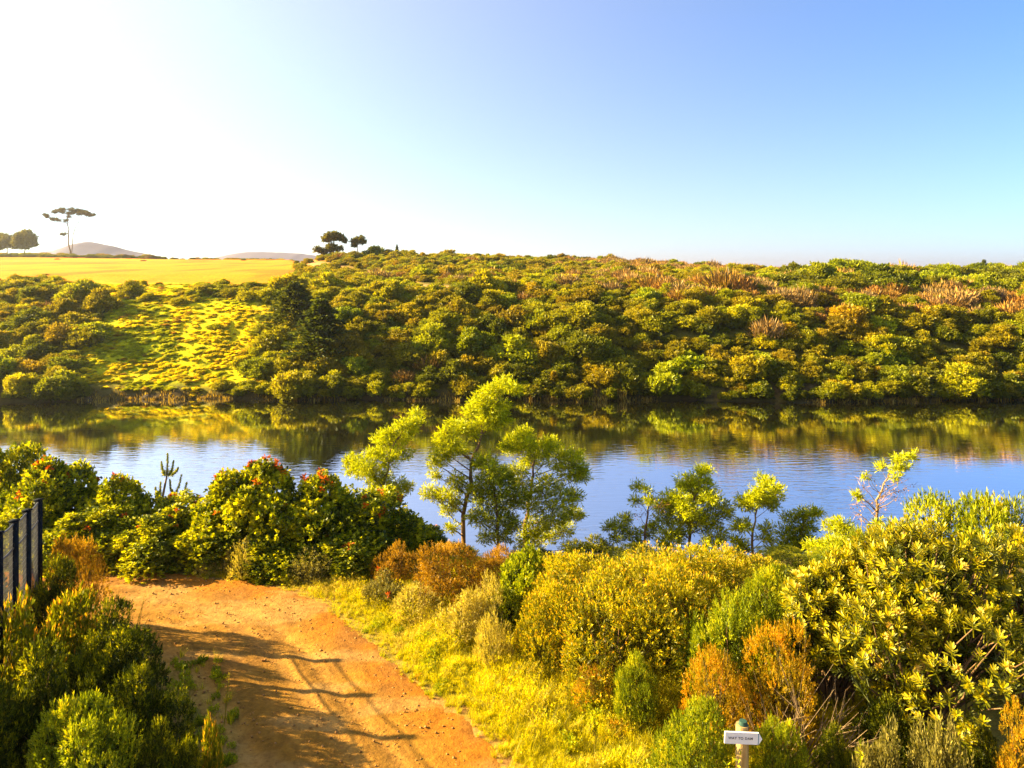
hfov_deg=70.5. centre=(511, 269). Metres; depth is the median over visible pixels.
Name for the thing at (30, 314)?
shrub
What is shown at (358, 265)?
shrub
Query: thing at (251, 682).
dirt road
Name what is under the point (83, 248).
hills
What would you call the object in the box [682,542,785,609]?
shrub
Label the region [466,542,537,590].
shrub
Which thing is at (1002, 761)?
shrub
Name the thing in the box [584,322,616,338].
shrub
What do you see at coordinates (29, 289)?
shrub
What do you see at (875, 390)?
shrub
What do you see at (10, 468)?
shrub
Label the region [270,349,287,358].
shrub
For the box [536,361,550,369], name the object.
shrub
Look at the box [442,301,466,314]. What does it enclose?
shrub
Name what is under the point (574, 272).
dry bush
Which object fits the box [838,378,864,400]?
shrub
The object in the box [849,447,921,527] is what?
sapling
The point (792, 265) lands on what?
shrub
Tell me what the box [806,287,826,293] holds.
dry bush
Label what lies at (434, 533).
shrub
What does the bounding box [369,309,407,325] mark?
shrub
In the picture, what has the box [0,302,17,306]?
shrub
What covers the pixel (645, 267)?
dry bush
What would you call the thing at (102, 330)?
broadleaf bush
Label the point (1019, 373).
shrub
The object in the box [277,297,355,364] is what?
conifer tree
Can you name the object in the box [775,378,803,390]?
shrub
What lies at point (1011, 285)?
shrub
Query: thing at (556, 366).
broadleaf bush
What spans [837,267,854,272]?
dry bush
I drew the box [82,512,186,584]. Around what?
shrub
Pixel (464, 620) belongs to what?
pale bush
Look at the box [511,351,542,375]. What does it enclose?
broadleaf bush
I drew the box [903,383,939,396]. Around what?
shrub
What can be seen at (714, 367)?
shrub
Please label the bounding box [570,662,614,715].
shrub
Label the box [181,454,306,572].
shrub
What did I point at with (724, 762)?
weed
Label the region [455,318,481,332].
broadleaf bush
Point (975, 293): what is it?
dry bush
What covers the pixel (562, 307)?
shrub
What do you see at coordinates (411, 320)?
shrub
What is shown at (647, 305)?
broadleaf bush
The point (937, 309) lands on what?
shrub
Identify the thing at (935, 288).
dry bush
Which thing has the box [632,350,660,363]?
shrub
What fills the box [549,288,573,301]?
shrub
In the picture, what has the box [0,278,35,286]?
shrub
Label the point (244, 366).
shrub
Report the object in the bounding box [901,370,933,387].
broadleaf bush
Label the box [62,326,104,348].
broadleaf bush
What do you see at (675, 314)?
shrub
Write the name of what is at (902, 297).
shrub
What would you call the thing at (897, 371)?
shrub
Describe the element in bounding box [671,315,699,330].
shrub
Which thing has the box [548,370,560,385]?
shrub
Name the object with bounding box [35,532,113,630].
shrub
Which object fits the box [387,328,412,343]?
shrub
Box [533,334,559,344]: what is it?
broadleaf bush
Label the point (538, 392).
broadleaf bush
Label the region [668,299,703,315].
shrub
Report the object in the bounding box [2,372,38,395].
shrub
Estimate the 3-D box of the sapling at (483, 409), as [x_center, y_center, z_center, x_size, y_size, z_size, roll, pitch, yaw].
[-1.250,6.579,23.043,3.459,6.722,1.598,0,0,11]
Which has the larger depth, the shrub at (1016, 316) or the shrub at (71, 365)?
the shrub at (1016, 316)
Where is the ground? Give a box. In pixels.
[0,257,1023,767]
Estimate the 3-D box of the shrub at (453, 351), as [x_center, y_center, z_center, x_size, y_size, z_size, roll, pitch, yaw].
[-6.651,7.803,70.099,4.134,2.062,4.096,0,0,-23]
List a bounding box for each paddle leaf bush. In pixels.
[774,543,882,708]
[815,512,1023,751]
[973,522,1023,703]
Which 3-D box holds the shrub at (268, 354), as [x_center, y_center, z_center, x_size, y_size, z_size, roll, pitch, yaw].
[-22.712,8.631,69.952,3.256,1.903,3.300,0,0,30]
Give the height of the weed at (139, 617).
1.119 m
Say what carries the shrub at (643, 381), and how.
on the ground
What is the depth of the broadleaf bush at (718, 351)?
68.71 m
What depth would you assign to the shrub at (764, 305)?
75.06 m
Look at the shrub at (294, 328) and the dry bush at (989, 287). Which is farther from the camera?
the dry bush at (989, 287)
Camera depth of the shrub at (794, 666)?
9.83 m
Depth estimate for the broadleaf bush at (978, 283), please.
83.06 m
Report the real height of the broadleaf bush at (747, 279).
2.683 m
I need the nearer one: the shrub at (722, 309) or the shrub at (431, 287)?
the shrub at (722, 309)
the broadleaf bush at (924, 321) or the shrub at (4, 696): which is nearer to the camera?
the shrub at (4, 696)
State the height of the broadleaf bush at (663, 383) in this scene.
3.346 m
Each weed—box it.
[137,590,148,626]
[151,733,176,767]
[175,662,186,730]
[224,672,229,724]
[723,751,740,767]
[854,739,864,767]
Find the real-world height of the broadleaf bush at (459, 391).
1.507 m
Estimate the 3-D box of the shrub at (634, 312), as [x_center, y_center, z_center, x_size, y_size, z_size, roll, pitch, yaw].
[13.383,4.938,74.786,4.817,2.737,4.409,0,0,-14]
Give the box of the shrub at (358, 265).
[353,262,367,270]
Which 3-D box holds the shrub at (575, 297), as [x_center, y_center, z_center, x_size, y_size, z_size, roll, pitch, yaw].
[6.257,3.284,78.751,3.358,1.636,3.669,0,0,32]
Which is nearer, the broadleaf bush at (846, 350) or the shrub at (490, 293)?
the broadleaf bush at (846, 350)
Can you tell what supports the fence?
on the ground
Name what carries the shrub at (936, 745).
on the ground
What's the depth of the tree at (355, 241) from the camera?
157.45 m
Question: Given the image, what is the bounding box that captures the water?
[0,398,1023,558]
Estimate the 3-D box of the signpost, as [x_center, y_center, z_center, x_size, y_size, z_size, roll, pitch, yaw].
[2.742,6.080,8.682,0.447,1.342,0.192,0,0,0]
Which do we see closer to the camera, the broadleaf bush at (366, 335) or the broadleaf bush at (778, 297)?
the broadleaf bush at (366, 335)
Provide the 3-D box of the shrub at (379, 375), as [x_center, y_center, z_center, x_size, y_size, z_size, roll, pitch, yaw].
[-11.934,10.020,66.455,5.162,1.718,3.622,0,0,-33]
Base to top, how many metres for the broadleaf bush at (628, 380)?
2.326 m
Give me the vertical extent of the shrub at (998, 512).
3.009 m
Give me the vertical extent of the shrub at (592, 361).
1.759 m
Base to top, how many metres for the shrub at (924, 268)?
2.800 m
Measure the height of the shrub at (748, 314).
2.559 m
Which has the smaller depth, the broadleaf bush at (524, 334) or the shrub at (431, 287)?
the broadleaf bush at (524, 334)
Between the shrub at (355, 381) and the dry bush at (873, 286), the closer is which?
the shrub at (355, 381)
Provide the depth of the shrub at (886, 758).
8.51 m
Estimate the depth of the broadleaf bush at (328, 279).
85.19 m
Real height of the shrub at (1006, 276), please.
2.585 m
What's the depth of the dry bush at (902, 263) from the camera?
101.78 m
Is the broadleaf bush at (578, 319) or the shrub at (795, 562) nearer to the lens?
the shrub at (795, 562)
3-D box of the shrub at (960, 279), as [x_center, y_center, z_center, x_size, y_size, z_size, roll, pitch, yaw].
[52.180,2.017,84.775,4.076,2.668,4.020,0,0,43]
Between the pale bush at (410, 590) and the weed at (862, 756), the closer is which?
the weed at (862, 756)
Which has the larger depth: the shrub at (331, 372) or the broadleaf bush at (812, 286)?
the broadleaf bush at (812, 286)
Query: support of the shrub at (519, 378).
on the ground
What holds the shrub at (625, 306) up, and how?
on the ground
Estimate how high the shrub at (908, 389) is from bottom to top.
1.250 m
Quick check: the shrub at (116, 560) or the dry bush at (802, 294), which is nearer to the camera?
the shrub at (116, 560)
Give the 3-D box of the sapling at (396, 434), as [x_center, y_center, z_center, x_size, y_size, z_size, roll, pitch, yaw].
[-3.948,6.963,22.500,2.621,5.479,1.996,0,0,-36]
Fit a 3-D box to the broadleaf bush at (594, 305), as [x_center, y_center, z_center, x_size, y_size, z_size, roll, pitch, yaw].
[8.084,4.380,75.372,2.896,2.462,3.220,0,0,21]
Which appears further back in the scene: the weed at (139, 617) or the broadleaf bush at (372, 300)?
the broadleaf bush at (372, 300)
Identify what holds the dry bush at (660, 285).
on the ground
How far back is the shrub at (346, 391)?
64.31 m
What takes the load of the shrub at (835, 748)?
on the ground
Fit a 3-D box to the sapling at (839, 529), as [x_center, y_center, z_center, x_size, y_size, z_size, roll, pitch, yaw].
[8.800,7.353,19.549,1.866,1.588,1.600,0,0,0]
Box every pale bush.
[193,552,229,577]
[223,538,262,582]
[387,582,443,629]
[432,589,494,648]
[462,565,509,629]
[472,600,514,667]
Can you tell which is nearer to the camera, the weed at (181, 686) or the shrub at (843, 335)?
the weed at (181, 686)
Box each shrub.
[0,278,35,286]
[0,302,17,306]
[0,343,23,357]
[0,440,47,515]
[0,501,65,569]
[0,581,60,712]
[0,632,106,767]
[0,674,38,767]
[2,330,23,342]
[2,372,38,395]
[3,454,111,528]
[3,569,7,617]
[6,551,83,664]
[10,305,52,326]
[14,285,53,301]
[14,359,44,373]
[15,353,45,363]
[19,317,60,335]
[22,285,54,299]
[24,687,143,767]
[26,382,58,401]
[27,580,106,697]
[29,388,58,401]
[31,368,88,398]
[34,365,76,384]
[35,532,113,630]
[37,353,83,368]
[38,354,86,369]
[42,322,83,341]
[43,502,141,576]
[46,618,172,754]
[61,286,101,302]
[64,592,164,702]
[69,470,162,563]
[76,307,101,318]
[76,660,199,767]
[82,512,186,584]
[103,545,139,572]
[121,488,203,575]
[128,714,201,767]
[159,505,249,576]
[160,553,190,573]
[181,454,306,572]
[199,709,223,767]
[228,509,317,588]
[230,354,257,368]
[235,357,271,378]
[238,344,254,355]
[259,350,283,361]
[261,467,381,572]
[267,357,296,377]
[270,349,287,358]
[270,360,302,378]
[278,350,313,364]
[281,359,307,372]
[284,333,315,355]
[287,544,333,585]
[288,532,389,581]
[292,323,316,331]
[295,266,317,275]
[298,366,321,376]
[315,330,363,355]
[316,483,427,576]
[319,369,345,383]
[323,356,344,370]
[332,305,363,322]
[333,301,365,311]
[339,354,375,376]
[341,383,366,395]
[343,291,368,304]
[345,315,376,335]
[345,376,367,388]
[353,262,367,270]
[357,370,405,384]
[360,245,384,255]
[360,275,386,283]
[360,567,407,610]
[361,302,389,316]
[362,271,380,277]
[364,319,390,332]
[367,367,393,382]
[368,539,423,583]
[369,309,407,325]
[372,325,388,339]
[372,336,404,354]
[377,299,403,309]
[386,302,401,312]
[386,326,408,337]
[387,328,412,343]
[392,523,447,557]
[395,302,424,318]
[398,315,427,326]
[407,321,455,349]
[410,293,433,310]
[410,326,432,337]
[410,349,428,360]
[413,539,487,608]
[414,365,440,384]
[416,283,446,292]
[416,295,447,312]
[418,317,434,328]
[419,349,452,369]
[425,263,437,269]
[425,341,465,356]
[438,265,464,273]
[439,291,465,302]
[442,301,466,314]
[443,333,458,342]
[447,374,478,392]
[447,540,479,560]
[448,354,482,372]
[451,280,482,298]
[462,349,487,360]
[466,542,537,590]
[477,289,509,307]
[489,360,536,383]
[490,582,523,635]
[497,539,546,612]
[499,275,518,290]
[509,578,604,680]
[510,542,562,559]
[511,274,528,280]
[513,310,533,329]
[516,297,544,304]
[517,280,547,293]
[518,273,538,279]
[520,267,542,273]
[522,549,636,653]
[525,363,551,378]
[527,301,557,312]
[527,384,551,395]
[532,287,556,298]
[533,309,567,328]
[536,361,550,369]
[543,274,566,281]
[546,322,574,341]
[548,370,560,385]
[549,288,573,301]
[552,562,700,706]
[555,293,584,303]
[555,301,598,323]
[558,305,576,313]
[561,383,593,399]
[566,533,623,559]
[570,281,592,292]
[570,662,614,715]
[573,285,608,302]
[576,364,606,379]
[577,322,619,340]
[581,336,624,360]
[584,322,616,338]
[588,356,614,366]
[592,312,609,325]
[597,355,647,375]
[597,541,657,559]
[604,539,741,655]
[605,262,637,270]
[611,649,659,734]
[616,557,729,675]
[621,297,644,309]
[623,277,643,286]
[623,305,660,328]
[625,301,663,310]
[626,295,659,307]
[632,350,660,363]
[633,309,675,335]
[639,371,654,381]
[640,377,655,392]
[648,694,751,767]
[662,340,691,360]
[663,311,683,327]
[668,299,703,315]
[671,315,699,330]
[671,585,798,723]
[673,286,708,302]
[678,639,755,755]
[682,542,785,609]
[686,368,723,385]
[688,306,729,326]
[692,355,730,377]
[703,551,746,559]
[714,357,727,365]
[716,306,727,312]
[725,613,824,763]
[726,304,763,322]
[728,353,772,380]
[736,297,770,314]
[738,562,796,587]
[738,562,809,675]
[746,544,805,559]
[750,710,811,767]
[751,353,776,374]
[756,283,768,290]
[766,299,799,315]
[766,308,805,324]
[769,549,822,568]
[770,348,796,361]
[775,321,801,339]
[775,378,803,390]
[778,261,804,272]
[791,272,823,280]
[791,278,816,286]
[792,314,813,326]
[798,360,823,376]
[800,349,827,360]
[804,291,836,306]
[804,547,837,565]
[805,337,843,348]
[812,720,863,767]
[813,330,838,345]
[814,278,823,284]
[822,523,872,559]
[823,274,868,290]
[824,315,857,333]
[824,355,872,370]
[826,304,870,326]
[833,329,857,338]
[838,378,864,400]
[843,270,863,278]
[845,360,875,381]
[846,321,889,344]
[850,340,883,354]
[850,712,904,767]
[851,690,948,767]
[853,330,869,342]
[856,352,899,366]
[857,384,885,400]
[859,270,910,289]
[860,344,895,360]
[867,486,1006,682]
[874,372,904,386]
[875,364,916,386]
[875,379,903,396]
[889,265,915,270]
[893,349,914,365]
[894,294,920,303]
[895,310,919,320]
[896,341,935,356]
[902,384,923,393]
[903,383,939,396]
[905,707,973,767]
[908,351,949,370]
[909,329,940,347]
[910,265,928,271]
[918,270,951,278]
[919,305,960,322]
[922,274,949,287]
[922,320,958,334]
[923,303,970,320]
[932,262,969,276]
[939,348,965,359]
[944,333,976,344]
[947,276,973,288]
[948,354,989,370]
[948,721,1000,767]
[950,487,1023,590]
[959,273,991,281]
[964,336,998,353]
[973,305,1006,323]
[974,266,1012,274]
[982,324,1022,349]
[982,380,1007,399]
[984,321,1020,334]
[989,352,1019,368]
[991,385,1018,399]
[992,278,1021,290]
[993,272,1023,281]
[993,696,1023,767]
[1000,357,1023,370]
[1004,266,1019,270]
[1008,269,1020,273]
[1011,309,1023,324]
[1015,370,1023,379]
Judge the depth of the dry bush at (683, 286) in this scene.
80.61 m
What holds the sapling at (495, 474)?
on the ground
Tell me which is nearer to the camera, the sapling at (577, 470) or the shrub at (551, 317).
the sapling at (577, 470)
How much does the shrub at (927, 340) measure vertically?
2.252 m
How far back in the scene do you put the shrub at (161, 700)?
9.41 m
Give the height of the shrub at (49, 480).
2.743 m
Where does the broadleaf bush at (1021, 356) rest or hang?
on the ground
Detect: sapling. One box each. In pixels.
[339,404,425,508]
[417,372,525,544]
[461,447,532,550]
[496,422,594,553]
[599,477,668,549]
[648,462,735,559]
[727,469,789,553]
[764,501,827,554]
[799,513,864,556]
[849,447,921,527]
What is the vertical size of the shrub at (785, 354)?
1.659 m
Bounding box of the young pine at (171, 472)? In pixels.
[154,453,187,501]
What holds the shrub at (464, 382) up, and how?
on the ground
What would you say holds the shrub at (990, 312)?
on the ground
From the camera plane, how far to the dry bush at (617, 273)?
94.50 m
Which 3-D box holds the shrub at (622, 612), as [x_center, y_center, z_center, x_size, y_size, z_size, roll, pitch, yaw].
[1.862,5.741,11.628,2.506,1.760,2.340,0,0,5]
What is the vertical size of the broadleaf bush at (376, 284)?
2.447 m
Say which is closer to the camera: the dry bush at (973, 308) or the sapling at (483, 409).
the sapling at (483, 409)
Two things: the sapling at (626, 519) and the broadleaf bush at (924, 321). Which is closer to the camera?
the sapling at (626, 519)
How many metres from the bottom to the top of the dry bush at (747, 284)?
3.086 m
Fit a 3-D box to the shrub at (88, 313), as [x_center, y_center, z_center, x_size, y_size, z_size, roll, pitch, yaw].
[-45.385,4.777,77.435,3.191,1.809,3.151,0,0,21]
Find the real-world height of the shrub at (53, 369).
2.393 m
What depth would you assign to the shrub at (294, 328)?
73.36 m
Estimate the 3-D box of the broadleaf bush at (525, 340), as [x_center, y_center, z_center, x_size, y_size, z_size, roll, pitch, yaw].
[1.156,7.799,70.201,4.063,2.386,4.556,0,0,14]
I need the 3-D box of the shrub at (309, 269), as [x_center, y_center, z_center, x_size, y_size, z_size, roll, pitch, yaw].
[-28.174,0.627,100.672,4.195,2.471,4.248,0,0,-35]
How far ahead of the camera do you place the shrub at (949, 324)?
72.02 m
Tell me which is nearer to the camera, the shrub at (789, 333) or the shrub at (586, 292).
the shrub at (789, 333)
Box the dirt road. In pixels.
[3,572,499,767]
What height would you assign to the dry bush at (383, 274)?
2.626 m
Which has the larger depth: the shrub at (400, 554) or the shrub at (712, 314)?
the shrub at (712, 314)
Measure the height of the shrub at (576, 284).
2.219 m
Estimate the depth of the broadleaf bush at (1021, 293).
78.93 m
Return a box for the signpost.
[724,718,761,767]
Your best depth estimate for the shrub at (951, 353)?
69.10 m
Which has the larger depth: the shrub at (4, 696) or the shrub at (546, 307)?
the shrub at (546, 307)
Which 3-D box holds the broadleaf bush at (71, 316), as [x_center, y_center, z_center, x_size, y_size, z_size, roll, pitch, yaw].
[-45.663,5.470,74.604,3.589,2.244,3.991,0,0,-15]
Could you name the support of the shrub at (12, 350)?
on the ground
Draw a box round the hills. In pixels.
[37,242,315,262]
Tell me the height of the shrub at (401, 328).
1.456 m
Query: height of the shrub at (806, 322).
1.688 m
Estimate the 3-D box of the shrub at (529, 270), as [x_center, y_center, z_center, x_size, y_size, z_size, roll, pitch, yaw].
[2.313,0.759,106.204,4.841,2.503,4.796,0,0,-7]
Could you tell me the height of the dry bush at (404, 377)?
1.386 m
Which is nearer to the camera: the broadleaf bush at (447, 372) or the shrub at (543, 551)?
the shrub at (543, 551)
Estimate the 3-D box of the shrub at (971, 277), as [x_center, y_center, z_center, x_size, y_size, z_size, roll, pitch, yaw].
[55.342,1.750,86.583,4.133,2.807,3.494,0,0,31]
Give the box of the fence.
[0,498,43,687]
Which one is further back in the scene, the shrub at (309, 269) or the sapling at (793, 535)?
the shrub at (309, 269)
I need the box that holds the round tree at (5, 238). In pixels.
[0,232,14,252]
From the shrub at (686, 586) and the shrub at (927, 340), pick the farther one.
the shrub at (927, 340)
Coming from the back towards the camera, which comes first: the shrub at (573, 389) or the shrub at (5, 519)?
the shrub at (573, 389)
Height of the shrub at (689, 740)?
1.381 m
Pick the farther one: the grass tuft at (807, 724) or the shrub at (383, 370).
the shrub at (383, 370)
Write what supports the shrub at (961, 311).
on the ground
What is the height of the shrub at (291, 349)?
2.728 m
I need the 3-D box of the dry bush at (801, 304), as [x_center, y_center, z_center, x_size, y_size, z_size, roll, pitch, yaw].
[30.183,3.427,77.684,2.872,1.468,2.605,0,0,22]
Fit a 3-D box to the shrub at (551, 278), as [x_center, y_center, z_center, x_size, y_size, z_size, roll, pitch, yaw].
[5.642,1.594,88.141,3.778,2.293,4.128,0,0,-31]
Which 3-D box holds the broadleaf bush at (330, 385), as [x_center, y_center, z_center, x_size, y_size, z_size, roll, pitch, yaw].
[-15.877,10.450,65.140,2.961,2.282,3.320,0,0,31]
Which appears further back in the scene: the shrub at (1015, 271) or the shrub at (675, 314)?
the shrub at (1015, 271)
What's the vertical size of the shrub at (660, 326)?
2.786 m
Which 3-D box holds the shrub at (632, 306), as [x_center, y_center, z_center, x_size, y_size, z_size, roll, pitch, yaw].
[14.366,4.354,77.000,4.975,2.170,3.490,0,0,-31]
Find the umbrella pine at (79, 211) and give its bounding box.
[42,207,96,253]
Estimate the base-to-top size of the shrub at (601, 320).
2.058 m
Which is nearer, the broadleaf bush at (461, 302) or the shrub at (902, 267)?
the broadleaf bush at (461, 302)
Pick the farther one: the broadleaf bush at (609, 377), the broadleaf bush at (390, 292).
the broadleaf bush at (390, 292)
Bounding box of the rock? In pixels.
[141,394,152,399]
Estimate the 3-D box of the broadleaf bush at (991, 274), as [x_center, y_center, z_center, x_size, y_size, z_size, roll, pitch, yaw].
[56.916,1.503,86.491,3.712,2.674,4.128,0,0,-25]
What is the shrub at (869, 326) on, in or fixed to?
on the ground
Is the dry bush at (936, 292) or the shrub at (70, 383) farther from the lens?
the dry bush at (936, 292)
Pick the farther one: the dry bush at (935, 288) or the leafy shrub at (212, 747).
the dry bush at (935, 288)
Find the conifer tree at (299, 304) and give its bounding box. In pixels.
[249,281,314,333]
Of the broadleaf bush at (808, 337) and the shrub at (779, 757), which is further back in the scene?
the broadleaf bush at (808, 337)
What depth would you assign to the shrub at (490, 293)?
78.19 m
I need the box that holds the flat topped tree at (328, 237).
[312,230,348,254]
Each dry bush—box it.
[36,300,53,307]
[362,267,392,279]
[390,368,416,382]
[412,353,444,372]
[517,290,536,299]
[550,273,582,285]
[560,268,582,274]
[601,279,622,289]
[610,269,635,277]
[616,270,644,284]
[635,272,674,287]
[637,266,659,272]
[646,268,664,276]
[649,280,674,288]
[661,288,688,301]
[665,279,697,291]
[687,273,710,283]
[701,285,721,295]
[723,273,759,291]
[742,288,761,296]
[760,277,778,285]
[764,284,782,289]
[785,285,821,304]
[786,297,805,307]
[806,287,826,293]
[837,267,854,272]
[858,289,877,296]
[859,284,883,291]
[859,288,884,295]
[878,280,910,293]
[889,258,920,270]
[895,303,917,310]
[913,291,933,300]
[914,302,926,312]
[915,293,932,299]
[918,283,937,289]
[924,293,953,305]
[926,298,949,306]
[930,279,957,290]
[932,288,956,298]
[939,279,968,289]
[939,285,981,306]
[961,289,983,297]
[966,305,983,314]
[976,285,1007,299]
[991,299,1023,315]
[1002,292,1023,303]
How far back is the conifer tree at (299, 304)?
74.95 m
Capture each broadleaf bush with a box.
[0,329,21,346]
[20,342,58,358]
[41,297,77,313]
[53,312,89,326]
[54,278,104,302]
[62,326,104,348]
[68,321,113,342]
[81,286,125,313]
[116,279,143,298]
[248,324,300,350]
[250,358,273,378]
[303,357,333,376]
[308,271,343,288]
[320,374,350,397]
[344,347,377,367]
[359,329,375,340]
[363,296,384,307]
[364,380,390,396]
[368,280,393,293]
[372,279,406,299]
[410,286,425,296]
[428,307,463,327]
[433,358,475,384]
[444,297,478,315]
[452,384,479,398]
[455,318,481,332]
[455,326,496,353]
[468,268,509,291]
[473,313,512,332]
[475,357,498,374]
[486,363,526,381]
[494,304,532,328]
[504,338,533,358]
[511,326,532,343]
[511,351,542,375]
[518,308,548,331]
[526,340,557,366]
[527,380,554,397]
[532,369,564,387]
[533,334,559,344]
[548,344,572,360]
[548,359,578,376]
[549,381,572,398]
[560,361,580,375]
[563,309,592,328]
[582,301,602,315]
[582,368,619,387]
[597,304,616,316]
[611,322,638,336]
[615,361,641,378]
[619,375,651,396]
[629,286,666,300]
[637,263,666,270]
[642,302,664,322]
[645,361,682,394]
[669,349,710,374]
[674,379,710,398]
[688,316,717,334]
[701,344,732,361]
[714,276,757,287]
[729,295,761,306]
[731,333,751,347]
[731,370,753,383]
[745,380,775,399]
[749,333,780,348]
[761,366,806,384]
[765,294,794,307]
[770,273,796,283]
[789,329,818,348]
[792,261,838,279]
[794,281,821,291]
[810,380,848,400]
[824,361,856,380]
[826,257,852,271]
[835,340,864,355]
[859,262,913,282]
[865,315,897,333]
[867,295,908,318]
[882,314,902,327]
[892,335,921,352]
[901,313,936,330]
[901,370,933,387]
[902,270,922,282]
[935,385,968,399]
[936,378,959,398]
[955,351,994,369]
[958,266,975,274]
[970,275,1003,289]
[972,365,997,381]
[973,271,1002,281]
[974,350,999,370]
[997,319,1023,339]
[997,372,1023,398]
[1010,366,1023,380]
[1011,350,1023,362]
[1014,288,1023,301]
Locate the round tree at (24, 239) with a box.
[9,228,39,252]
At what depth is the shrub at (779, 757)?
8.82 m
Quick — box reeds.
[73,387,1023,403]
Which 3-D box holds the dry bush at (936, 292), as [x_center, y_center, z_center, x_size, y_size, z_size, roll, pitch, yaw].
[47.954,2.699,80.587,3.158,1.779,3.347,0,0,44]
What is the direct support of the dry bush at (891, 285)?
on the ground
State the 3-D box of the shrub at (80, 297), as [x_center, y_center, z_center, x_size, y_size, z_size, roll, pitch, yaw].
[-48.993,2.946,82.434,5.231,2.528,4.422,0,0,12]
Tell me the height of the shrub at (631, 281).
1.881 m
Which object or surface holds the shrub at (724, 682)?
on the ground
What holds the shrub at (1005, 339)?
on the ground
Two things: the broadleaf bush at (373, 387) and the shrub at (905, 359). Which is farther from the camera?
the shrub at (905, 359)
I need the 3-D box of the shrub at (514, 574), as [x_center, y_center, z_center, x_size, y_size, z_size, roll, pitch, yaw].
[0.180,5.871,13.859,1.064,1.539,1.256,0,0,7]
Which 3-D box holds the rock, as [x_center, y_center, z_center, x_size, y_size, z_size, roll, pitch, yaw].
[-32.550,11.432,64.719,1.149,0.687,0.812,0,0,8]
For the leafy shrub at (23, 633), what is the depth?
10.39 m
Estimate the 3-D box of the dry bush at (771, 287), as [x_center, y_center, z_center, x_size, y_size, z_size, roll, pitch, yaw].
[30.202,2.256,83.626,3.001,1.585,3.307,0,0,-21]
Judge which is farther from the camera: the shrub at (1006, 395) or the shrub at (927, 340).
the shrub at (927, 340)
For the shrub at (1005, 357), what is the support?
on the ground
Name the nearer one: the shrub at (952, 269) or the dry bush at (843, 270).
the shrub at (952, 269)
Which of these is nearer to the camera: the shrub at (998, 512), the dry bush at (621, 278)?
the shrub at (998, 512)
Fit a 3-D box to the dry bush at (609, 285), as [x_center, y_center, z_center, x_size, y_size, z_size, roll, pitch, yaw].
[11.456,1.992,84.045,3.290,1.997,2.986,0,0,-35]
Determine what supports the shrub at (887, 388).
on the ground
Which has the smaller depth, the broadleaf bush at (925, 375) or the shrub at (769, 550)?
the shrub at (769, 550)
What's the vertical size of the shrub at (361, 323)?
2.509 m
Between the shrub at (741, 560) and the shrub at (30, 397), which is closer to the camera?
the shrub at (741, 560)
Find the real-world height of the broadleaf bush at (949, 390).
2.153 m
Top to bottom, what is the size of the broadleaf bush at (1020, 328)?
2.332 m
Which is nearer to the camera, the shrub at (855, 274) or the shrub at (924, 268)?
the shrub at (855, 274)
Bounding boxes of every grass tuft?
[740,647,881,767]
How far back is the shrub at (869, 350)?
69.45 m
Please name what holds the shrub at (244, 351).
on the ground
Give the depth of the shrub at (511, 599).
13.05 m
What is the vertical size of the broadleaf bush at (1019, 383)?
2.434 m
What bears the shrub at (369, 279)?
on the ground
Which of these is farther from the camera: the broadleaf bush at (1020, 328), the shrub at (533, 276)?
the shrub at (533, 276)
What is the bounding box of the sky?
[0,0,1023,266]
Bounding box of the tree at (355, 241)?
[349,234,366,251]
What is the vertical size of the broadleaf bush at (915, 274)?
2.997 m
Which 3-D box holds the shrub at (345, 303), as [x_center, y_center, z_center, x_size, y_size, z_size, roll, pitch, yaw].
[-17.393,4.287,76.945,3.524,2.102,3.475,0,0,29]
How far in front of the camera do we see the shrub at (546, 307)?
76.51 m

